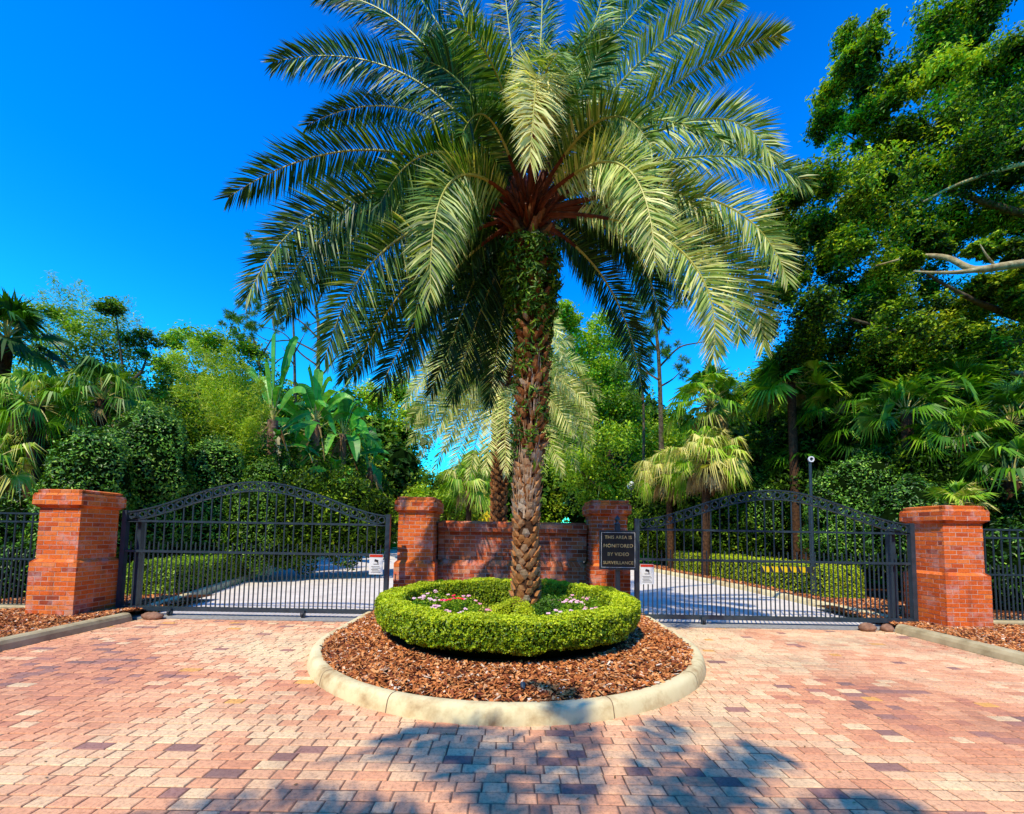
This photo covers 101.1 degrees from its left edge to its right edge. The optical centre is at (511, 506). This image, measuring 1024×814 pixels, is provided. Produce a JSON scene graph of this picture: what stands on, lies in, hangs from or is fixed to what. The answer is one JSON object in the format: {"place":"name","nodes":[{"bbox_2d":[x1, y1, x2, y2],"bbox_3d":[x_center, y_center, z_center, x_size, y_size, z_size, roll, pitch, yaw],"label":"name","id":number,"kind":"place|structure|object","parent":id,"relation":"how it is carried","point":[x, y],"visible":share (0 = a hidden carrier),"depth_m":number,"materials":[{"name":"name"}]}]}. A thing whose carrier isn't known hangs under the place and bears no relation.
{"place":"outdoors","nodes":[
{"label":"outdoors","id":0,"kind":"place"},
{"bbox_2d":[127,543,886,620],"bbox_3d":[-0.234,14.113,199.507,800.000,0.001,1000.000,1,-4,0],"label":"ground","id":1,"kind":"structure","parent":0,"point":[396,544],"depth_m":24.02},
{"bbox_2d":[0,287,73,437],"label":"fan palm","id":2,"kind":"object","parent":1,"relation":"on","point":[16,315],"visible":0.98,"depth_m":10.71,"materials":[{"name":"green plant"}]},
{"bbox_2d":[15,270,157,414],"bbox_3d":[-14.987,-3.156,14.604,4.947,10.639,2.841,1,-4,0],"label":"bamboo","id":3,"kind":"object","parent":1,"relation":"on","point":[76,300],"visible":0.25,"depth_m":14.94,"materials":[{"name":"plant"}]},
{"bbox_2d":[0,595,209,637],"bbox_3d":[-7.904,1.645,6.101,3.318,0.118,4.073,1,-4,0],"label":"bark mulch","id":4,"kind":"object","parent":1,"relation":"on","point":[30,621],"visible":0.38,"depth_m":6.26,"materials":[{"name":"brown wood"}]},
{"bbox_2d":[0,603,24,608],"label":"fence footing","id":5,"kind":"object","parent":4,"relation":"on","point":[10,606],"depth_m":6.94,"materials":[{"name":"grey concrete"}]},
{"bbox_2d":[0,512,39,604],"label":"iron fence","id":6,"kind":"object","parent":5,"relation":"on","point":[12,558],"visible":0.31,"depth_m":7.09,"materials":[{"name":"black metal"}]},
{"bbox_2d":[25,489,126,615],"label":"brick pillar","id":7,"kind":"structure","parent":4,"relation":"on","point":[73,568],"depth_m":6.63,"materials":[{"name":"red brick"}]},
{"bbox_2d":[147,318,283,437],"bbox_3d":[-17.108,-3.901,24.630,7.549,13.318,5.503,1,-4,0],"label":"broadleaf tree","id":8,"kind":"object","parent":1,"relation":"on","point":[213,340],"visible":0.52,"depth_m":24.01,"materials":[{"name":"green plant"}]},
{"bbox_2d":[329,372,434,511],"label":"broadleaf tree","id":9,"kind":"object","parent":1,"relation":"on","point":[401,413],"visible":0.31,"depth_m":36.81,"materials":[{"name":"green plant"}]},
{"bbox_2d":[5,355,1023,544],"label":"woodland","id":10,"kind":"object","parent":1,"relation":"on","point":[402,460],"visible":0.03,"depth_m":34.46,"materials":[{"name":"green plant"}]},
{"bbox_2d":[540,449,622,522],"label":"broadleaf tree","id":11,"kind":"object","parent":1,"relation":"on","point":[554,509],"visible":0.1,"depth_m":34.27,"materials":[{"name":"green plant"}]},
{"bbox_2d":[542,299,698,521],"bbox_3d":[7.012,-4.901,28.159,11.813,16.578,11.470,1,-4,0],"label":"broadleaf tree","id":12,"kind":"object","parent":1,"relation":"on","point":[600,367],"visible":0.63,"depth_m":26.41,"materials":[{"name":"green plant"}]},
{"bbox_2d":[623,346,653,562],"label":"pine tree","id":13,"kind":"object","parent":1,"relation":"on","point":[636,398],"visible":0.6,"depth_m":23.30,"materials":[{"name":"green plant"}]},
{"bbox_2d":[610,264,726,564],"bbox_3d":[7.711,-4.737,20.331,5.991,15.262,3.286,1,-4,0],"label":"pine tree","id":14,"kind":"object","parent":1,"relation":"on","point":[665,351],"visible":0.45,"depth_m":20.25,"materials":[{"name":"green plant"}]},
{"bbox_2d":[698,365,835,444],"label":"broadleaf tree","id":15,"kind":"object","parent":1,"relation":"on","point":[762,419],"visible":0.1,"depth_m":17.79,"materials":[{"name":"green plant"}]},
{"bbox_2d":[769,583,998,618],"bbox_3d":[8.894,2.405,13.575,5.222,0.001,12.715,1,-4,-6],"label":"mulch bed","id":16,"kind":"object","parent":1,"relation":"on","point":[881,591],"visible":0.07,"depth_m":11.19,"materials":[{"name":"brown wood"}]},
{"bbox_2d":[630,446,691,567],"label":"fan palm","id":17,"kind":"object","parent":16,"relation":"on","point":[654,461],"visible":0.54,"depth_m":17.93,"materials":[{"name":"green plant"}]},
{"bbox_2d":[627,492,759,557],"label":"shrub","id":18,"kind":"object","parent":16,"relation":"on","point":[641,513],"visible":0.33,"depth_m":15.48,"materials":[{"name":"green plant"}]},
{"bbox_2d":[622,429,772,561],"bbox_3d":[7.874,-0.066,19.008,3.608,5.650,9.104,2,-4,-14],"label":"shrub","id":19,"kind":"object","parent":16,"relation":"on","point":[633,499],"visible":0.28,"depth_m":16.61,"materials":[{"name":"green plant"}]},
{"bbox_2d":[661,426,753,575],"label":"fan palm","id":20,"kind":"object","parent":16,"relation":"on","point":[702,442],"visible":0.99,"depth_m":14.85,"materials":[{"name":"green plant"}]},
{"bbox_2d":[660,360,757,553],"bbox_3d":[7.509,-1.531,15.983,3.509,8.313,3.592,1,-4,0],"label":"fan palm","id":21,"kind":"object","parent":16,"relation":"on","point":[722,383],"visible":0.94,"depth_m":15.94,"materials":[{"name":"green plant"}]},
{"bbox_2d":[743,466,790,557],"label":"clipped shrub","id":22,"kind":"object","parent":16,"relation":"on","point":[760,511],"visible":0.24,"depth_m":14.83,"materials":[{"name":"green plant"}]},
{"bbox_2d":[673,550,864,598],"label":"clipped hedge","id":23,"kind":"object","parent":16,"relation":"on","point":[777,575],"visible":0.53,"depth_m":11.30,"materials":[{"name":"green plant"}]},
{"bbox_2d":[640,563,904,613],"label":"bark mulch","id":24,"kind":"object","parent":16,"relation":"on","point":[818,597],"visible":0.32,"depth_m":9.61,"materials":[{"name":"brown wood"}]},
{"bbox_2d":[762,563,818,594],"bbox_3d":[6.659,1.789,10.115,1.364,0.920,0.100,1,-4,0],"label":"barrier arm","id":25,"kind":"object","parent":16,"relation":"on","point":[785,569],"visible":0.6,"depth_m":10.10},
{"bbox_2d":[733,340,849,560],"bbox_3d":[9.354,-1.577,14.178,3.412,8.240,3.272,-1,-4,25],"label":"fan palm","id":26,"kind":"object","parent":16,"relation":"on","point":[771,391],"visible":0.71,"depth_m":14.07,"materials":[{"name":"green plant"}]},
{"bbox_2d":[764,441,831,564],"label":"fan palm","id":27,"kind":"object","parent":16,"relation":"on","point":[786,460],"visible":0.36,"depth_m":14.35,"materials":[{"name":"green plant"}]},
{"bbox_2d":[807,456,814,595],"bbox_3d":[7.286,0.512,10.215,0.144,3.501,0.089,1,-4,0],"label":"camera pole","id":28,"kind":"object","parent":16,"relation":"on","point":[810,459],"visible":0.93,"depth_m":10.23,"materials":[{"name":"metal"}]},
{"bbox_2d":[798,514,872,572],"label":"clipped shrub","id":29,"kind":"object","parent":16,"relation":"on","point":[832,535],"visible":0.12,"depth_m":11.66,"materials":[{"name":"green plant"}]},
{"bbox_2d":[750,423,921,583],"bbox_3d":[11.207,-0.407,14.668,3.354,5.923,5.903,4,-5,-42],"label":"shrub","id":30,"kind":"object","parent":16,"relation":"on","point":[787,548],"visible":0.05,"depth_m":14.90,"materials":[{"name":"green plant"}]},
{"bbox_2d":[777,359,897,466],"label":"fan palm","id":31,"kind":"object","parent":16,"relation":"on","point":[852,383],"visible":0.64,"depth_m":13.45,"materials":[{"name":"green plant"}]},
{"bbox_2d":[796,448,905,583],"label":"clipped shrub","id":32,"kind":"object","parent":16,"relation":"on","point":[853,481],"visible":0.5,"depth_m":11.65,"materials":[{"name":"green plant"}]},
{"bbox_2d":[817,407,900,584],"bbox_3d":[11.182,-0.498,13.325,2.934,6.050,2.952,-2,-5,39],"label":"fan palm","id":33,"kind":"object","parent":16,"relation":"on","point":[843,423],"visible":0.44,"depth_m":13.03,"materials":[{"name":"green plant"}]},
{"bbox_2d":[859,471,948,581],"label":"clipped shrub","id":34,"kind":"object","parent":16,"relation":"on","point":[895,501],"visible":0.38,"depth_m":9.45,"materials":[{"name":"green plant"}]},
{"bbox_2d":[848,371,977,464],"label":"fan palm","id":35,"kind":"object","parent":16,"relation":"on","point":[869,424],"visible":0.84,"depth_m":11.56,"materials":[{"name":"green plant"}]},
{"bbox_2d":[849,409,1023,588],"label":"shrub","id":36,"kind":"object","parent":16,"relation":"on","point":[885,449],"visible":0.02,"depth_m":11.73,"materials":[{"name":"green plant"}]},
{"bbox_2d":[888,422,1023,528],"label":"shrub","id":37,"kind":"object","parent":16,"relation":"on","point":[938,472],"visible":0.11,"depth_m":10.49,"materials":[{"name":"green plant"}]},
{"bbox_2d":[898,400,1023,479],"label":"fan palm","id":38,"kind":"object","parent":16,"relation":"on","point":[969,417],"visible":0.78,"depth_m":10.43,"materials":[{"name":"green plant"}]},
{"bbox_2d":[923,477,999,513],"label":"fan palm","id":39,"kind":"object","parent":16,"relation":"on","point":[960,488],"visible":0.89,"depth_m":8.26,"materials":[{"name":"green plant"}]},
{"bbox_2d":[941,433,1023,504],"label":"fan palm","id":40,"kind":"object","parent":16,"relation":"on","point":[982,458],"visible":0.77,"depth_m":9.22,"materials":[{"name":"green plant"}]},
{"bbox_2d":[755,375,1015,529],"bbox_3d":[13.038,-1.410,14.725,8.811,8.009,4.702,1,-4,0],"label":"shrub","id":41,"kind":"object","parent":1,"relation":"on","point":[812,438],"visible":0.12,"depth_m":14.27,"materials":[{"name":"green plant"}]},
{"bbox_2d":[748,0,1023,404],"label":"oak tree","id":42,"kind":"object","parent":1,"relation":"on","point":[957,65],"visible":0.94,"depth_m":12.49,"materials":[{"name":"green plant"}]},
{"bbox_2d":[814,605,1023,643],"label":"mulch bed","id":43,"kind":"object","parent":1,"relation":"on","point":[845,609],"visible":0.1,"depth_m":8.48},
{"bbox_2d":[846,609,1023,651],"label":"bark mulch","id":44,"kind":"object","parent":43,"relation":"on","point":[1009,636],"visible":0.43,"depth_m":6.42,"materials":[{"name":"brown wood"}]},
{"bbox_2d":[899,505,993,627],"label":"brick pillar","id":45,"kind":"structure","parent":43,"relation":"on","point":[954,588],"depth_m":6.91,"materials":[{"name":"red brick"}]},
{"bbox_2d":[983,478,1023,610],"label":"clipped shrub","id":46,"kind":"object","parent":43,"relation":"on","point":[1010,515],"visible":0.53,"depth_m":8.52,"materials":[{"name":"green plant"}]},
{"bbox_2d":[993,619,1023,624],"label":"fence footing","id":47,"kind":"object","parent":43,"relation":"on","point":[1013,622],"depth_m":7.04,"materials":[{"name":"grey concrete"}]},
{"bbox_2d":[983,529,1023,619],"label":"iron fence","id":48,"kind":"object","parent":47,"relation":"on","point":[1009,537],"visible":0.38,"depth_m":7.19,"materials":[{"name":"black metal"}]},
{"bbox_2d":[876,338,1015,423],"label":"fan palm","id":49,"kind":"object","parent":1,"relation":"on","point":[969,376],"visible":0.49,"depth_m":11.73,"materials":[{"name":"green plant"}]},
{"bbox_2d":[895,624,1023,665],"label":"kerb","id":50,"kind":"structure","parent":1,"relation":"on","point":[998,652],"depth_m":5.81,"materials":[{"name":"grey concrete"}]},
{"bbox_2d":[955,375,1023,448],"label":"fan palm","id":51,"kind":"object","parent":1,"relation":"on","point":[1012,398],"visible":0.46,"depth_m":10.46,"materials":[{"name":"green plant"}]},
{"bbox_2d":[0,619,1023,813],"bbox_3d":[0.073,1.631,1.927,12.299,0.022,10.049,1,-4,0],"label":"paving","id":52,"kind":"structure","parent":0,"point":[946,671],"depth_m":3.11,"materials":[{"name":"brick"}]},
{"bbox_2d":[0,612,131,651],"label":"kerb","id":53,"kind":"structure","parent":52,"relation":"on","point":[29,638],"depth_m":5.70,"materials":[{"name":"grey concrete"}]},
{"bbox_2d":[319,607,693,702],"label":"bark mulch","id":54,"kind":"object","parent":52,"relation":"on","point":[648,633],"visible":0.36,"depth_m":4.07,"materials":[{"name":"brown wood"}]},
{"bbox_2d":[440,594,468,612],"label":"flowering plant","id":55,"kind":"object","parent":54,"relation":"on","point":[457,608],"visible":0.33,"depth_m":5.31,"materials":[{"name":"green plant"}]},
{"bbox_2d":[374,576,640,658],"bbox_3d":[-0.050,1.376,5.667,3.428,0.563,3.433,1,-4,0],"label":"box hedge","id":56,"kind":"object","parent":54,"relation":"on","point":[614,618],"visible":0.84,"depth_m":4.30,"materials":[{"name":"green plant"}]},
{"bbox_2d":[487,596,535,615],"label":"shrub","id":57,"kind":"object","parent":54,"relation":"on","point":[508,607],"visible":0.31,"depth_m":5.33,"materials":[{"name":"green plant"}]},
{"bbox_2d":[212,0,818,610],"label":"date palm","id":58,"kind":"object","parent":54,"relation":"on","point":[494,228],"visible":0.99,"depth_m":5.55,"materials":[{"name":"green plant"}]},
{"bbox_2d":[529,592,567,615],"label":"shrub","id":59,"kind":"object","parent":54,"relation":"on","point":[546,605],"visible":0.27,"depth_m":5.42,"materials":[{"name":"green plant"}]},
{"bbox_2d":[599,515,636,590],"bbox_3d":[1.784,1.006,7.121,0.640,1.745,0.124,1,-4,0],"label":"notice board","id":60,"kind":"object","parent":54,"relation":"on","point":[617,549],"visible":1,"depth_m":7.09,"materials":[{"name":"paint"}]},
{"bbox_2d":[307,608,705,726],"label":"island kerb","id":61,"kind":"structure","parent":52,"relation":"on","point":[324,675],"depth_m":3.48,"materials":[{"name":"concrete"}]},
{"bbox_2d":[0,0,1023,522],"label":"sky","id":62,"kind":"structure","parent":0,"point":[122,122],"materials":[{"name":"blue"}]},
{"bbox_2d":[158,547,885,624],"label":"driveway","id":63,"kind":"structure","parent":0,"point":[393,554],"depth_m":9.85,"materials":[{"name":"concrete"}]},
{"bbox_2d":[144,556,327,611],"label":"kerb","id":64,"kind":"structure","parent":63,"relation":"on","point":[218,586],"depth_m":10.15,"materials":[{"name":"concrete"}]},
{"bbox_2d":[218,455,286,576],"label":"clipped shrub","id":65,"kind":"object","parent":63,"relation":"on","point":[260,471],"visible":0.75,"depth_m":11.62,"materials":[{"name":"green plant"}]},
{"bbox_2d":[267,464,397,574],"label":"shrub","id":66,"kind":"object","parent":63,"relation":"on","point":[348,494],"visible":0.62,"depth_m":12.82,"materials":[{"name":"green plant"}]},
{"bbox_2d":[319,388,388,555],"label":"paddle plant","id":67,"kind":"object","parent":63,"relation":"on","point":[352,441],"visible":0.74,"depth_m":25.51,"materials":[{"name":"green plant"}]},
{"bbox_2d":[329,427,387,500],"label":"paddle plant","id":68,"kind":"object","parent":63,"relation":"on","point":[374,474],"visible":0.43,"depth_m":29.15,"materials":[{"name":"green plant"}]},
{"bbox_2d":[393,497,443,586],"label":"brick pillar","id":69,"kind":"structure","parent":63,"relation":"on","point":[417,545],"depth_m":7.67,"materials":[{"name":"red brick"}]},
{"bbox_2d":[438,521,586,583],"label":"sign wall","id":70,"kind":"structure","parent":63,"relation":"on","point":[471,549],"depth_m":8.03,"materials":[{"name":"brick"}]},
{"bbox_2d":[130,613,895,631],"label":"gate track","id":71,"kind":"structure","parent":63,"relation":"on","point":[136,616],"depth_m":7.09,"materials":[{"name":"grey concrete"}]},
{"bbox_2d":[130,512,145,612],"bbox_3d":[-6.537,0.972,7.302,0.100,1.800,0.230,1,-4,0],"label":"guide post","id":72,"kind":"object","parent":71,"relation":"on","point":[141,532],"visible":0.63,"depth_m":7.34,"materials":[{"name":"metal"}]},
{"bbox_2d":[115,481,390,617],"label":"iron gate","id":73,"kind":"structure","parent":71,"relation":"on","point":[123,555],"depth_m":7.24,"materials":[{"name":"black metal"}]},
{"bbox_2d":[369,554,382,574],"bbox_3d":[-2.327,0.986,7.205,0.235,0.340,0.011,1,-4,0],"label":"warning sign","id":74,"kind":"object","parent":73,"relation":"attached to","point":[375,563],"visible":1,"depth_m":7.21,"materials":[{"name":"white paint"}]},
{"bbox_2d":[634,490,918,623],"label":"iron gate","id":75,"kind":"structure","parent":71,"relation":"on","point":[912,569],"depth_m":7.24,"materials":[{"name":"black metal"}]},
{"bbox_2d":[640,564,653,583],"bbox_3d":[2.311,1.153,7.200,0.235,0.340,0.011,1,-4,0],"label":"warning sign","id":76,"kind":"object","parent":75,"relation":"attached to","point":[646,573],"visible":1,"depth_m":7.20,"materials":[{"name":"white paint"}]},
{"bbox_2d":[885,523,901,625],"bbox_3d":[6.641,1.191,7.302,0.100,1.800,0.230,1,-4,0],"label":"guide post","id":77,"kind":"object","parent":71,"relation":"on","point":[887,542],"visible":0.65,"depth_m":7.33,"materials":[{"name":"metal"}]},
{"bbox_2d":[582,500,631,594],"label":"brick pillar","id":78,"kind":"structure","parent":63,"relation":"on","point":[600,514],"depth_m":7.67,"materials":[{"name":"red brick"}]},
{"bbox_2d":[654,568,887,623],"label":"kerb","id":79,"kind":"structure","parent":63,"relation":"on","point":[750,589],"depth_m":11.04,"materials":[{"name":"concrete"}]},
{"label":"mulch bed","id":80,"kind":"structure","parent":0,"visible":0},
{"bbox_2d":[0,514,36,598],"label":"clipped shrub","id":81,"kind":"object","parent":80,"relation":"on","point":[9,542],"visible":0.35,"depth_m":8.09,"materials":[{"name":"green plant"}]},
{"bbox_2d":[0,433,44,502],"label":"fan palm","id":82,"kind":"object","parent":80,"relation":"on","point":[7,482],"visible":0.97,"depth_m":8.97,"materials":[{"name":"green plant"}]},
{"bbox_2d":[0,464,46,546],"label":"clipped shrub","id":83,"kind":"object","parent":80,"relation":"on","point":[17,504],"visible":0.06,"depth_m":9.81,"materials":[{"name":"green plant"}]},
{"bbox_2d":[0,363,97,504],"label":"fan palm","id":84,"kind":"object","parent":80,"relation":"on","point":[35,428],"visible":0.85,"depth_m":9.99,"materials":[{"name":"green plant"}]},
{"bbox_2d":[0,402,116,493],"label":"shrub","id":85,"kind":"object","parent":80,"relation":"on","point":[45,447],"visible":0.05,"depth_m":10.76,"materials":[{"name":"green plant"}]},
{"bbox_2d":[17,425,140,558],"bbox_3d":[-9.403,-0.028,9.243,2.032,3.676,1.750,-1,-4,29],"label":"clipped shrub","id":86,"kind":"object","parent":80,"relation":"on","point":[94,463],"visible":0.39,"depth_m":8.90,"materials":[{"name":"green plant"}]},
{"bbox_2d":[0,295,188,442],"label":"broadleaf tree","id":87,"kind":"object","parent":80,"relation":"on","point":[113,307],"visible":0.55,"depth_m":14.41,"materials":[{"name":"green plant"}]},
{"bbox_2d":[25,354,164,439],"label":"fan palm","id":88,"kind":"object","parent":80,"relation":"on","point":[88,368],"visible":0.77,"depth_m":10.67,"materials":[{"name":"green plant"}]},
{"bbox_2d":[100,401,198,567],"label":"clipped shrub","id":89,"kind":"object","parent":80,"relation":"on","point":[160,457],"visible":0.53,"depth_m":10.32,"materials":[{"name":"green plant"}]},
{"bbox_2d":[124,577,233,601],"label":"bark mulch","id":90,"kind":"object","parent":80,"relation":"on","point":[157,597],"visible":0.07,"depth_m":8.38,"materials":[{"name":"brown wood"}]},
{"bbox_2d":[175,433,245,556],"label":"clipped shrub","id":91,"kind":"object","parent":90,"relation":"on","point":[215,464],"visible":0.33,"depth_m":11.53,"materials":[{"name":"green plant"}]},
{"bbox_2d":[125,553,275,595],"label":"clipped hedge","id":92,"kind":"object","parent":80,"relation":"on","point":[186,572],"visible":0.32,"depth_m":9.26,"materials":[{"name":"green plant"}]},
{"bbox_2d":[156,334,277,477],"bbox_3d":[-9.367,-1.833,13.579,3.474,8.058,3.469,4,-5,-41],"label":"bamboo","id":93,"kind":"object","parent":80,"relation":"on","point":[243,437],"visible":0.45,"depth_m":13.57,"materials":[{"name":"plant"}]},
{"bbox_2d":[160,394,294,483],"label":"shrub","id":94,"kind":"object","parent":80,"relation":"on","point":[198,437],"visible":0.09,"depth_m":12.93,"materials":[{"name":"green plant"}]},
{"bbox_2d":[231,319,285,439],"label":"pine tree","id":95,"kind":"object","parent":80,"relation":"on","point":[282,328],"visible":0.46,"depth_m":24.57,"materials":[{"name":"green plant"}]},
{"bbox_2d":[237,332,319,464],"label":"paddle plant","id":96,"kind":"object","parent":80,"relation":"on","point":[277,431],"visible":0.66,"depth_m":16.87,"materials":[{"name":"green plant"}]},
{"bbox_2d":[217,231,357,413],"bbox_3d":[-11.587,-6.159,22.092,7.513,17.682,2.944,1,-4,0],"label":"pine tree","id":97,"kind":"object","parent":80,"relation":"on","point":[234,318],"visible":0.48,"depth_m":22.23,"materials":[{"name":"green plant"}]},
{"bbox_2d":[265,418,325,561],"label":"paddle plant","id":98,"kind":"object","parent":80,"relation":"on","point":[306,453],"visible":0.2,"depth_m":18.13,"materials":[{"name":"green plant"}]},
{"bbox_2d":[248,382,365,483],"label":"broadleaf tree","id":99,"kind":"object","parent":80,"relation":"on","point":[281,413],"visible":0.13,"depth_m":26.02,"materials":[{"name":"green plant"}]},
{"bbox_2d":[275,364,352,558],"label":"paddle plant","id":100,"kind":"object","parent":80,"relation":"on","point":[316,395],"visible":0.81,"depth_m":20.98,"materials":[{"name":"green plant"}]},
{"bbox_2d":[251,424,392,557],"bbox_3d":[-10.796,-0.532,24.542,4.312,6.770,16.460,1,-4,0],"label":"shrub","id":101,"kind":"object","parent":80,"relation":"on","point":[296,452],"visible":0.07,"depth_m":20.97,"materials":[{"name":"green plant"}]},
{"label":"median bed","id":102,"kind":"structure","parent":0,"visible":0},
{"bbox_2d":[392,449,490,522],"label":"broadleaf tree","id":103,"kind":"object","parent":102,"relation":"on","point":[427,491],"visible":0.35,"depth_m":26.33,"materials":[{"name":"green plant"}]},
{"bbox_2d":[437,456,491,520],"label":"fan palm","id":104,"kind":"object","parent":102,"relation":"on","point":[482,497],"visible":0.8,"depth_m":20.76,"materials":[{"name":"green plant"}]},
{"bbox_2d":[401,303,605,521],"bbox_3d":[-0.408,-1.842,11.969,5.071,8.085,4.985,-1,-4,33],"label":"date palm","id":105,"kind":"object","parent":102,"relation":"on","point":[499,445],"visible":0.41,"depth_m":11.80,"materials":[{"name":"green plant"}]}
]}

